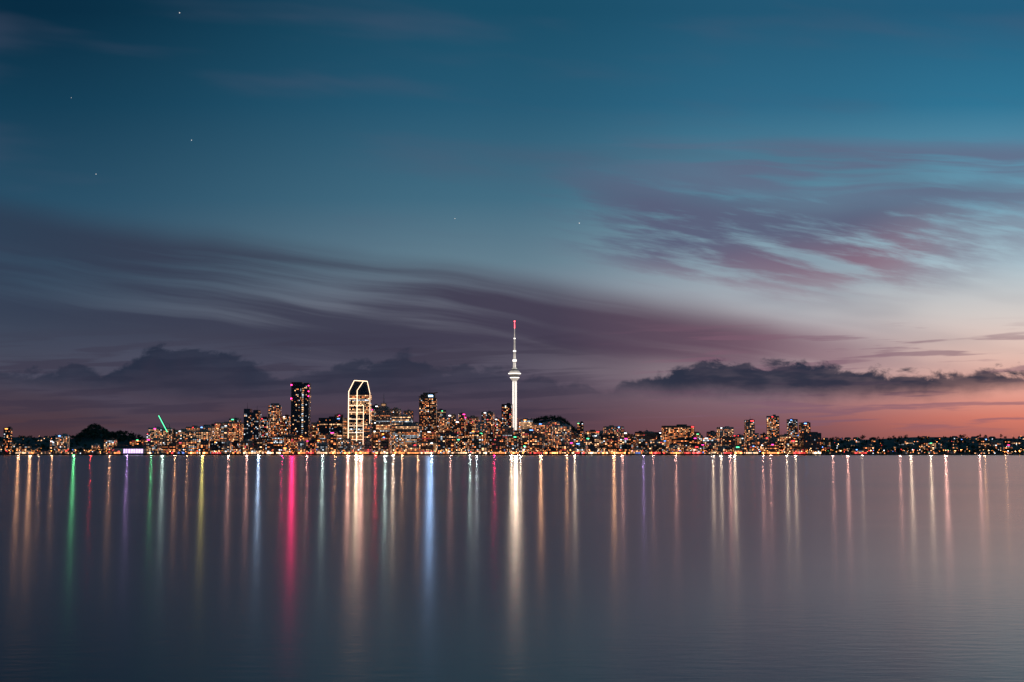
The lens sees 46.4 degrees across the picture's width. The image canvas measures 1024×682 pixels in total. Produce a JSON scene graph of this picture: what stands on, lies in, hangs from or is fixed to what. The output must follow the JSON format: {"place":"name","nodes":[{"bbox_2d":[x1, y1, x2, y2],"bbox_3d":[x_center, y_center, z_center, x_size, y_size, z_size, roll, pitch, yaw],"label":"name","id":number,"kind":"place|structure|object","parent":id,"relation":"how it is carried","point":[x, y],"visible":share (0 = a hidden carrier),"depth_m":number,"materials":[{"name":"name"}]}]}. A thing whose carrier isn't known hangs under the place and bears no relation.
{"place":"outdoors","nodes":[
{"label":"outdoors","id":0,"kind":"place"},
{"bbox_2d":[254,438,264,453],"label":"office building","id":1,"kind":"structure","parent":0,"point":[260,442],"depth_m":2940.54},
{"bbox_2d":[0,455,1023,681],"bbox_3d":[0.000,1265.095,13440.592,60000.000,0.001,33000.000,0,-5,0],"label":"harbour water","id":2,"kind":"structure","parent":0,"point":[511,568],"depth_m":51.95,"materials":[{"name":"blue liquid"}]},
{"bbox_2d":[0,419,1023,454],"bbox_3d":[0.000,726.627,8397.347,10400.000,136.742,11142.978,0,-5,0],"label":"ground","id":3,"kind":"structure","parent":0,"point":[89,441],"depth_m":3189.57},
{"bbox_2d":[3,427,12,453],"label":"apartment tower","id":4,"kind":"structure","parent":3,"relation":"on","point":[7,438],"depth_m":2981.79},
{"bbox_2d":[15,444,30,453],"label":"apartment building","id":5,"kind":"structure","parent":3,"relation":"on","point":[22,448],"depth_m":2937.20,"materials":[{"name":"brown glass"}]},
{"bbox_2d":[55,433,69,453],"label":"apartment building","id":6,"kind":"structure","parent":3,"relation":"on","point":[62,442],"depth_m":2978.52,"materials":[{"name":"grey glass"}]},
{"bbox_2d":[103,438,116,450],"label":"apartment building","id":7,"kind":"structure","parent":3,"relation":"on","point":[112,442],"depth_m":2998.46,"materials":[{"name":"grey brick"}]},
{"bbox_2d":[113,446,146,453],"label":"wharf shed","id":8,"kind":"structure","parent":3,"relation":"on","point":[137,449],"depth_m":2879.84,"materials":[{"name":"white glass"}]},
{"bbox_2d":[129,438,143,445],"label":"apartment building","id":9,"kind":"structure","parent":3,"relation":"on","point":[135,442],"depth_m":3007.57,"materials":[{"name":"brown glass"}]},
{"bbox_2d":[146,438,161,453],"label":"apartment building","id":10,"kind":"structure","parent":3,"relation":"on","point":[156,445],"depth_m":2933.41,"materials":[{"name":"brown glass"}]},
{"bbox_2d":[148,427,172,443],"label":"hotel building","id":11,"kind":"structure","parent":3,"relation":"on","point":[157,432],"depth_m":2968.25,"materials":[{"name":"brown glass"}]},
{"bbox_2d":[159,416,172,443],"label":"gantry crane","id":12,"kind":"object","parent":3,"relation":"on","point":[170,432],"visible":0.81,"depth_m":2943.11,"materials":[{"name":"paint"}]},
{"bbox_2d":[169,442,177,453],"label":"apartment building","id":13,"kind":"structure","parent":3,"relation":"on","point":[173,449],"depth_m":2891.21,"materials":[{"name":"brown brick"}]},
{"bbox_2d":[175,429,194,444],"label":"apartment building","id":14,"kind":"structure","parent":3,"relation":"on","point":[185,434],"depth_m":2959.20,"materials":[{"name":"brown glass"}]},
{"bbox_2d":[188,437,198,453],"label":"office building","id":15,"kind":"structure","parent":3,"relation":"on","point":[193,444],"depth_m":2881.64,"materials":[{"name":"grey concrete"}]},
{"bbox_2d":[195,429,211,453],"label":"apartment building","id":16,"kind":"structure","parent":3,"relation":"on","point":[203,434],"depth_m":2942.04,"materials":[{"name":"brown glass"}]},
{"bbox_2d":[194,425,214,440],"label":"apartment building","id":17,"kind":"structure","parent":3,"relation":"on","point":[209,427],"depth_m":2981.64,"materials":[{"name":"brown glass"}]},
{"bbox_2d":[200,439,208,453],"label":"office building","id":18,"kind":"structure","parent":3,"relation":"on","point":[205,446],"depth_m":2876.09,"materials":[{"name":"black glass"}]},
{"bbox_2d":[210,441,223,453],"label":"office building","id":19,"kind":"structure","parent":3,"relation":"on","point":[216,447],"depth_m":2882.38,"materials":[{"name":"black glass"}]},
{"bbox_2d":[220,424,227,440],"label":"apartment building","id":20,"kind":"structure","parent":3,"relation":"on","point":[223,432],"depth_m":2993.13,"materials":[{"name":"brown glass"}]},
{"bbox_2d":[224,440,231,453],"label":"apartment building","id":21,"kind":"structure","parent":3,"relation":"on","point":[227,449],"depth_m":2892.57,"materials":[{"name":"grey glass"}]},
{"bbox_2d":[214,422,243,441],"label":"hotel building","id":22,"kind":"structure","parent":3,"relation":"on","point":[235,431],"depth_m":2995.99,"materials":[{"name":"brown glass"}]},
{"bbox_2d":[241,441,248,453],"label":"apartment building","id":23,"kind":"structure","parent":3,"relation":"on","point":[244,444],"depth_m":2881.45,"materials":[{"name":"brown brick"}]},
{"bbox_2d":[243,403,260,448],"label":"office tower","id":24,"kind":"structure","parent":3,"relation":"on","point":[252,426],"depth_m":2959.84,"materials":[{"name":"black glass"}]},
{"bbox_2d":[261,417,270,437],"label":"office building","id":25,"kind":"structure","parent":3,"relation":"on","point":[265,426],"depth_m":3020.50,"materials":[{"name":"grey glass"}]},
{"bbox_2d":[267,447,280,454],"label":"shop building","id":26,"kind":"structure","parent":3,"relation":"on","point":[273,451],"depth_m":2876.40,"materials":[{"name":"brown brick"}]},
{"bbox_2d":[268,403,280,437],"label":"apartment tower","id":27,"kind":"structure","parent":3,"relation":"on","point":[274,411],"depth_m":3063.25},
{"bbox_2d":[272,436,283,446],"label":"office building","id":28,"kind":"structure","parent":3,"relation":"on","point":[278,441],"depth_m":3003.36,"materials":[{"name":"grey glass"}]},
{"bbox_2d":[278,415,290,435],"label":"office tower","id":29,"kind":"structure","parent":3,"relation":"on","point":[284,425],"depth_m":3041.77,"materials":[{"name":"brown brick"}]},
{"bbox_2d":[284,435,310,448],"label":"hotel building","id":30,"kind":"structure","parent":3,"relation":"on","point":[290,442],"depth_m":2908.19,"materials":[{"name":"brown brick"}]},
{"bbox_2d":[290,382,310,435],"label":"office tower","id":31,"kind":"structure","parent":3,"relation":"on","point":[300,408],"depth_m":2972.76,"materials":[{"name":"black glass"}]},
{"bbox_2d":[297,440,305,453],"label":"apartment building","id":32,"kind":"structure","parent":3,"relation":"on","point":[301,444],"depth_m":2887.84,"materials":[{"name":"grey glass"}]},
{"bbox_2d":[306,439,316,453],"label":"apartment building","id":33,"kind":"structure","parent":3,"relation":"on","point":[311,448],"depth_m":2889.22,"materials":[{"name":"brown glass"}]},
{"bbox_2d":[316,442,328,453],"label":"apartment building","id":34,"kind":"structure","parent":3,"relation":"on","point":[324,449],"depth_m":2874.23,"materials":[{"name":"grey glass"}]},
{"bbox_2d":[318,416,347,441],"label":"office building","id":35,"kind":"structure","parent":3,"relation":"on","point":[339,426],"depth_m":2967.93,"materials":[{"name":"black glass"}]},
{"bbox_2d":[330,431,336,453],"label":"apartment building","id":36,"kind":"structure","parent":3,"relation":"on","point":[333,439],"depth_m":2888.68,"materials":[{"name":"brown glass"}]},
{"bbox_2d":[338,438,350,453],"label":"apartment building","id":37,"kind":"structure","parent":3,"relation":"on","point":[344,446],"depth_m":2897.29,"materials":[{"name":"grey concrete"}]},
{"bbox_2d":[353,444,363,453],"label":"apartment building","id":38,"kind":"structure","parent":3,"relation":"on","point":[359,449],"depth_m":2883.14,"materials":[{"name":"brown glass"}]},
{"bbox_2d":[348,380,371,453],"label":"office tower","id":39,"kind":"structure","parent":3,"relation":"on","point":[359,407],"depth_m":2979.91,"materials":[{"name":"beige glass"}]},
{"bbox_2d":[363,424,371,444],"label":"office building","id":40,"kind":"structure","parent":3,"relation":"on","point":[367,434],"depth_m":2932.62,"materials":[{"name":"grey glass"}]},
{"bbox_2d":[364,440,371,453],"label":"office building","id":41,"kind":"structure","parent":3,"relation":"on","point":[367,445],"depth_m":2895.46,"materials":[{"name":"brown glass"}]},
{"bbox_2d":[373,430,379,453],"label":"office building","id":42,"kind":"structure","parent":3,"relation":"on","point":[376,437],"depth_m":2892.24,"materials":[{"name":"brown brick"}]},
{"bbox_2d":[376,401,391,434],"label":"office tower","id":43,"kind":"structure","parent":3,"relation":"on","point":[383,417],"depth_m":3036.91,"materials":[{"name":"brown concrete"}]},
{"bbox_2d":[381,439,388,453],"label":"apartment building","id":44,"kind":"structure","parent":3,"relation":"on","point":[384,450],"depth_m":2888.42,"materials":[{"name":"brown brick"}]},
{"bbox_2d":[390,429,404,453],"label":"apartment building","id":45,"kind":"structure","parent":3,"relation":"on","point":[397,439],"depth_m":2893.37,"materials":[{"name":"brown brick"}]},
{"bbox_2d":[391,415,412,427],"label":"office tower","id":46,"kind":"structure","parent":3,"relation":"on","point":[400,419],"depth_m":2979.69,"materials":[{"name":"grey glass"}]},
{"bbox_2d":[395,423,418,453],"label":"office building","id":47,"kind":"structure","parent":3,"relation":"on","point":[411,433],"depth_m":2928.33,"materials":[{"name":"grey concrete"}]},
{"bbox_2d":[407,443,418,453],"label":"office building","id":48,"kind":"structure","parent":3,"relation":"on","point":[412,448],"depth_m":2887.90,"materials":[{"name":"brown glass"}]},
{"bbox_2d":[417,441,436,453],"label":"ferry terminal building","id":49,"kind":"structure","parent":3,"relation":"on","point":[433,443],"depth_m":2894.78,"materials":[{"name":"brown glass"}]},
{"bbox_2d":[421,445,433,453],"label":"office building","id":50,"kind":"structure","parent":3,"relation":"on","point":[426,449],"depth_m":2889.10,"materials":[{"name":"brown brick"}]},
{"bbox_2d":[419,392,437,430],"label":"office tower","id":51,"kind":"structure","parent":3,"relation":"on","point":[427,411],"depth_m":3068.64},
{"bbox_2d":[422,429,435,441],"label":"apartment building","id":52,"kind":"structure","parent":3,"relation":"on","point":[428,434],"depth_m":2998.29,"materials":[{"name":"brown brick"}]},
{"bbox_2d":[436,432,444,453],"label":"apartment building","id":53,"kind":"structure","parent":3,"relation":"on","point":[440,438],"depth_m":2881.58,"materials":[{"name":"brown glass"}]},
{"bbox_2d":[438,416,450,433],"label":"apartment tower","id":54,"kind":"structure","parent":3,"relation":"on","point":[443,424],"depth_m":3021.85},
{"bbox_2d":[444,431,455,453],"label":"office building","id":55,"kind":"structure","parent":3,"relation":"on","point":[450,435],"depth_m":2934.89,"materials":[{"name":"black glass"}]},
{"bbox_2d":[447,440,454,453],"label":"apartment building","id":56,"kind":"structure","parent":3,"relation":"on","point":[452,448],"depth_m":2880.40,"materials":[{"name":"brown brick"}]},
{"bbox_2d":[450,420,465,437],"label":"office building","id":57,"kind":"structure","parent":3,"relation":"on","point":[457,427],"depth_m":2980.78,"materials":[{"name":"brown brick"}]},
{"bbox_2d":[455,438,467,453],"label":"apartment building","id":58,"kind":"structure","parent":3,"relation":"on","point":[461,445],"depth_m":2890.06,"materials":[{"name":"brown glass"}]},
{"bbox_2d":[465,425,473,453],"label":"office building","id":59,"kind":"structure","parent":3,"relation":"on","point":[468,428],"depth_m":2992.59,"materials":[{"name":"black glass"}]},
{"bbox_2d":[464,415,478,429],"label":"apartment tower","id":60,"kind":"structure","parent":3,"relation":"on","point":[471,420],"depth_m":3102.36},
{"bbox_2d":[471,433,480,453],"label":"apartment building","id":61,"kind":"structure","parent":3,"relation":"on","point":[475,439],"depth_m":2890.78,"materials":[{"name":"brown brick"}]},
{"bbox_2d":[475,421,487,442],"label":"apartment building","id":62,"kind":"structure","parent":3,"relation":"on","point":[480,426],"depth_m":2990.53,"materials":[{"name":"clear glass"}]},
{"bbox_2d":[481,443,489,453],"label":"office building","id":63,"kind":"structure","parent":3,"relation":"on","point":[485,448],"depth_m":2874.07,"materials":[{"name":"black glass"}]},
{"bbox_2d":[481,411,494,433],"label":"office tower","id":64,"kind":"structure","parent":3,"relation":"on","point":[488,417],"depth_m":3072.37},
{"bbox_2d":[493,414,501,436],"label":"apartment tower","id":65,"kind":"structure","parent":3,"relation":"on","point":[497,426],"depth_m":2982.21,"materials":[{"name":"brown brick"}]},
{"bbox_2d":[491,436,505,453],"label":"apartment building","id":66,"kind":"structure","parent":3,"relation":"on","point":[499,442],"depth_m":2890.07,"materials":[{"name":"brown brick"}]},
{"bbox_2d":[501,403,512,426],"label":"office tower","id":67,"kind":"structure","parent":3,"relation":"on","point":[507,414],"depth_m":3044.35,"materials":[{"name":"black glass"}]},
{"bbox_2d":[502,427,513,453],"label":"office building","id":68,"kind":"structure","parent":3,"relation":"on","point":[507,431],"depth_m":3006.93,"materials":[{"name":"black glass"}]},
{"bbox_2d":[0,415,1023,453],"bbox_3d":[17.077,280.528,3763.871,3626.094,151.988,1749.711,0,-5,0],"label":"trees","id":69,"kind":"object","parent":3,"relation":"on","point":[90,430],"visible":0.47,"depth_m":3308.54,"materials":[{"name":"black plant"}]},
{"bbox_2d":[507,434,516,446],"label":"apartment building","id":70,"kind":"structure","parent":3,"relation":"on","point":[512,439],"depth_m":2931.13,"materials":[{"name":"brown brick"}]},
{"bbox_2d":[507,446,518,453],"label":"apartment building","id":71,"kind":"structure","parent":3,"relation":"on","point":[512,450],"depth_m":2881.90,"materials":[{"name":"brown glass"}]},
{"bbox_2d":[7,440,1019,453],"bbox_3d":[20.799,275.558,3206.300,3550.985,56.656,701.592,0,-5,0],"label":"street lamps","id":72,"kind":"object","parent":3,"relation":"on","point":[556,449],"visible":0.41,"depth_m":2874.59,"materials":[{"name":"orange"}]},
{"bbox_2d":[508,320,520,429],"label":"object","id":73,"kind":"structure","parent":3,"relation":"on","point":[514,373],"depth_m":3116.49,"materials":[{"name":"grey concrete"}]},
{"bbox_2d":[519,418,532,441],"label":"office building","id":74,"kind":"structure","parent":3,"relation":"on","point":[525,423],"depth_m":3041.74,"materials":[{"name":"beige glass"}]},
{"bbox_2d":[522,428,532,441],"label":"office building","id":75,"kind":"structure","parent":3,"relation":"on","point":[526,432],"depth_m":3008.13,"materials":[{"name":"grey concrete"}]},
{"bbox_2d":[528,433,541,453],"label":"apartment building","id":76,"kind":"structure","parent":3,"relation":"on","point":[534,441],"depth_m":2896.96,"materials":[{"name":"brown brick"}]},
{"bbox_2d":[532,422,550,447],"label":"apartment building","id":77,"kind":"structure","parent":3,"relation":"on","point":[544,428],"depth_m":3000.36,"materials":[{"name":"brown glass"}]},
{"bbox_2d":[543,447,556,453],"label":"shop building","id":78,"kind":"structure","parent":3,"relation":"on","point":[550,450],"depth_m":2884.33,"materials":[{"name":"black glass"}]},
{"bbox_2d":[552,424,570,453],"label":"apartment building","id":79,"kind":"structure","parent":3,"relation":"on","point":[561,432],"depth_m":2978.34,"materials":[{"name":"brown glass"}]},
{"bbox_2d":[559,443,566,453],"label":"office building","id":80,"kind":"structure","parent":3,"relation":"on","point":[563,447],"depth_m":2896.19,"materials":[{"name":"brown glass"}]},
{"bbox_2d":[575,441,585,453],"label":"office building","id":81,"kind":"structure","parent":3,"relation":"on","point":[580,447],"depth_m":2878.30,"materials":[{"name":"black glass"}]},
{"bbox_2d":[577,421,583,441],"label":"apartment tower","id":82,"kind":"structure","parent":3,"relation":"on","point":[580,429],"depth_m":3060.97,"materials":[{"name":"black glass"}]},
{"bbox_2d":[586,444,596,453],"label":"office building","id":83,"kind":"structure","parent":3,"relation":"on","point":[592,448],"depth_m":2898.08,"materials":[{"name":"black glass"}]},
{"bbox_2d":[603,433,616,448],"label":"apartment building","id":84,"kind":"structure","parent":3,"relation":"on","point":[606,437],"depth_m":2992.68,"materials":[{"name":"brown brick"}]},
{"bbox_2d":[603,425,623,447],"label":"hotel building","id":85,"kind":"structure","parent":3,"relation":"on","point":[618,431],"depth_m":3038.95,"materials":[{"name":"brown glass"}]},
{"bbox_2d":[608,437,618,453],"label":"apartment building","id":86,"kind":"structure","parent":3,"relation":"on","point":[612,441],"depth_m":2941.68,"materials":[{"name":"brown brick"}]},
{"bbox_2d":[617,445,631,454],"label":"shop building","id":87,"kind":"structure","parent":3,"relation":"on","point":[620,451],"depth_m":2873.50,"materials":[{"name":"brown glass"}]},
{"bbox_2d":[619,436,633,448],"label":"apartment building","id":88,"kind":"structure","parent":3,"relation":"on","point":[625,440],"depth_m":3007.93,"materials":[{"name":"brown brick"}]},
{"bbox_2d":[636,433,649,448],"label":"apartment building","id":89,"kind":"structure","parent":3,"relation":"on","point":[643,440],"depth_m":2989.89,"materials":[{"name":"brown brick"}]},
{"bbox_2d":[652,445,665,453],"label":"apartment building","id":90,"kind":"structure","parent":3,"relation":"on","point":[661,449],"depth_m":2891.69,"materials":[{"name":"brown brick"}]},
{"bbox_2d":[669,441,679,453],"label":"office building","id":91,"kind":"structure","parent":3,"relation":"on","point":[673,448],"depth_m":2885.14,"materials":[{"name":"black glass"}]},
{"bbox_2d":[661,424,693,452],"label":"apartment building","id":92,"kind":"structure","parent":3,"relation":"on","point":[669,433],"depth_m":3027.47,"materials":[{"name":"brown brick"}]},
{"bbox_2d":[673,433,688,445],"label":"office building","id":93,"kind":"structure","parent":3,"relation":"on","point":[678,440],"depth_m":3008.86,"materials":[{"name":"black glass"}]},
{"bbox_2d":[681,441,690,453],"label":"apartment building","id":94,"kind":"structure","parent":3,"relation":"on","point":[686,448],"depth_m":2880.22,"materials":[{"name":"brown brick"}]},
{"bbox_2d":[691,445,701,453],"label":"apartment building","id":95,"kind":"structure","parent":3,"relation":"on","point":[696,449],"depth_m":2896.74,"materials":[{"name":"brown brick"}]},
{"bbox_2d":[706,441,719,453],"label":"apartment building","id":96,"kind":"structure","parent":3,"relation":"on","point":[715,448],"depth_m":2989.89,"materials":[{"name":"grey concrete"}]},
{"bbox_2d":[717,426,733,445],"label":"apartment building","id":97,"kind":"structure","parent":3,"relation":"on","point":[725,431],"depth_m":3030.24,"materials":[{"name":"brown glass"}]},
{"bbox_2d":[721,436,735,447],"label":"apartment building","id":98,"kind":"structure","parent":3,"relation":"on","point":[729,441],"depth_m":2993.33,"materials":[{"name":"brown brick"}]},
{"bbox_2d":[744,419,754,445],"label":"apartment tower","id":99,"kind":"structure","parent":3,"relation":"on","point":[749,429],"depth_m":3061.07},
{"bbox_2d":[765,443,779,453],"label":"office building","id":100,"kind":"structure","parent":3,"relation":"on","point":[774,447],"depth_m":2886.68,"materials":[{"name":"brown glass"}]},
{"bbox_2d":[766,415,779,441],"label":"apartment tower","id":101,"kind":"structure","parent":3,"relation":"on","point":[772,424],"depth_m":3081.06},
{"bbox_2d":[784,439,797,453],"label":"apartment building","id":102,"kind":"structure","parent":3,"relation":"on","point":[791,443],"depth_m":2930.72,"materials":[{"name":"brown brick"}]},
{"bbox_2d":[787,418,797,439],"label":"office building","id":103,"kind":"structure","parent":3,"relation":"on","point":[792,427],"depth_m":3081.71,"materials":[{"name":"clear glass"}]},
{"bbox_2d":[793,447,807,453],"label":"apartment building","id":104,"kind":"structure","parent":3,"relation":"on","point":[799,450],"depth_m":2885.49,"materials":[{"name":"brown brick"}]},
{"bbox_2d":[799,422,810,442],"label":"apartment tower","id":105,"kind":"structure","parent":3,"relation":"on","point":[804,427],"depth_m":3061.92,"materials":[{"name":"brown brick"}]},
{"bbox_2d":[800,432,821,453],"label":"apartment building","id":106,"kind":"structure","parent":3,"relation":"on","point":[811,440],"depth_m":2908.41,"materials":[{"name":"black glass"}]},
{"bbox_2d":[899,439,912,445],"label":"office building","id":107,"kind":"structure","parent":3,"relation":"on","point":[903,442],"depth_m":3271.96,"materials":[{"name":"grey concrete"}]},
{"bbox_2d":[920,441,936,450],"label":"apartment building","id":108,"kind":"structure","parent":3,"relation":"on","point":[924,445],"depth_m":3081.49,"materials":[{"name":"black glass"}]},
{"bbox_2d":[985,440,1002,448],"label":"apartment building","id":109,"kind":"structure","parent":3,"relation":"on","point":[994,443],"depth_m":3157.89,"materials":[{"name":"black glass"}]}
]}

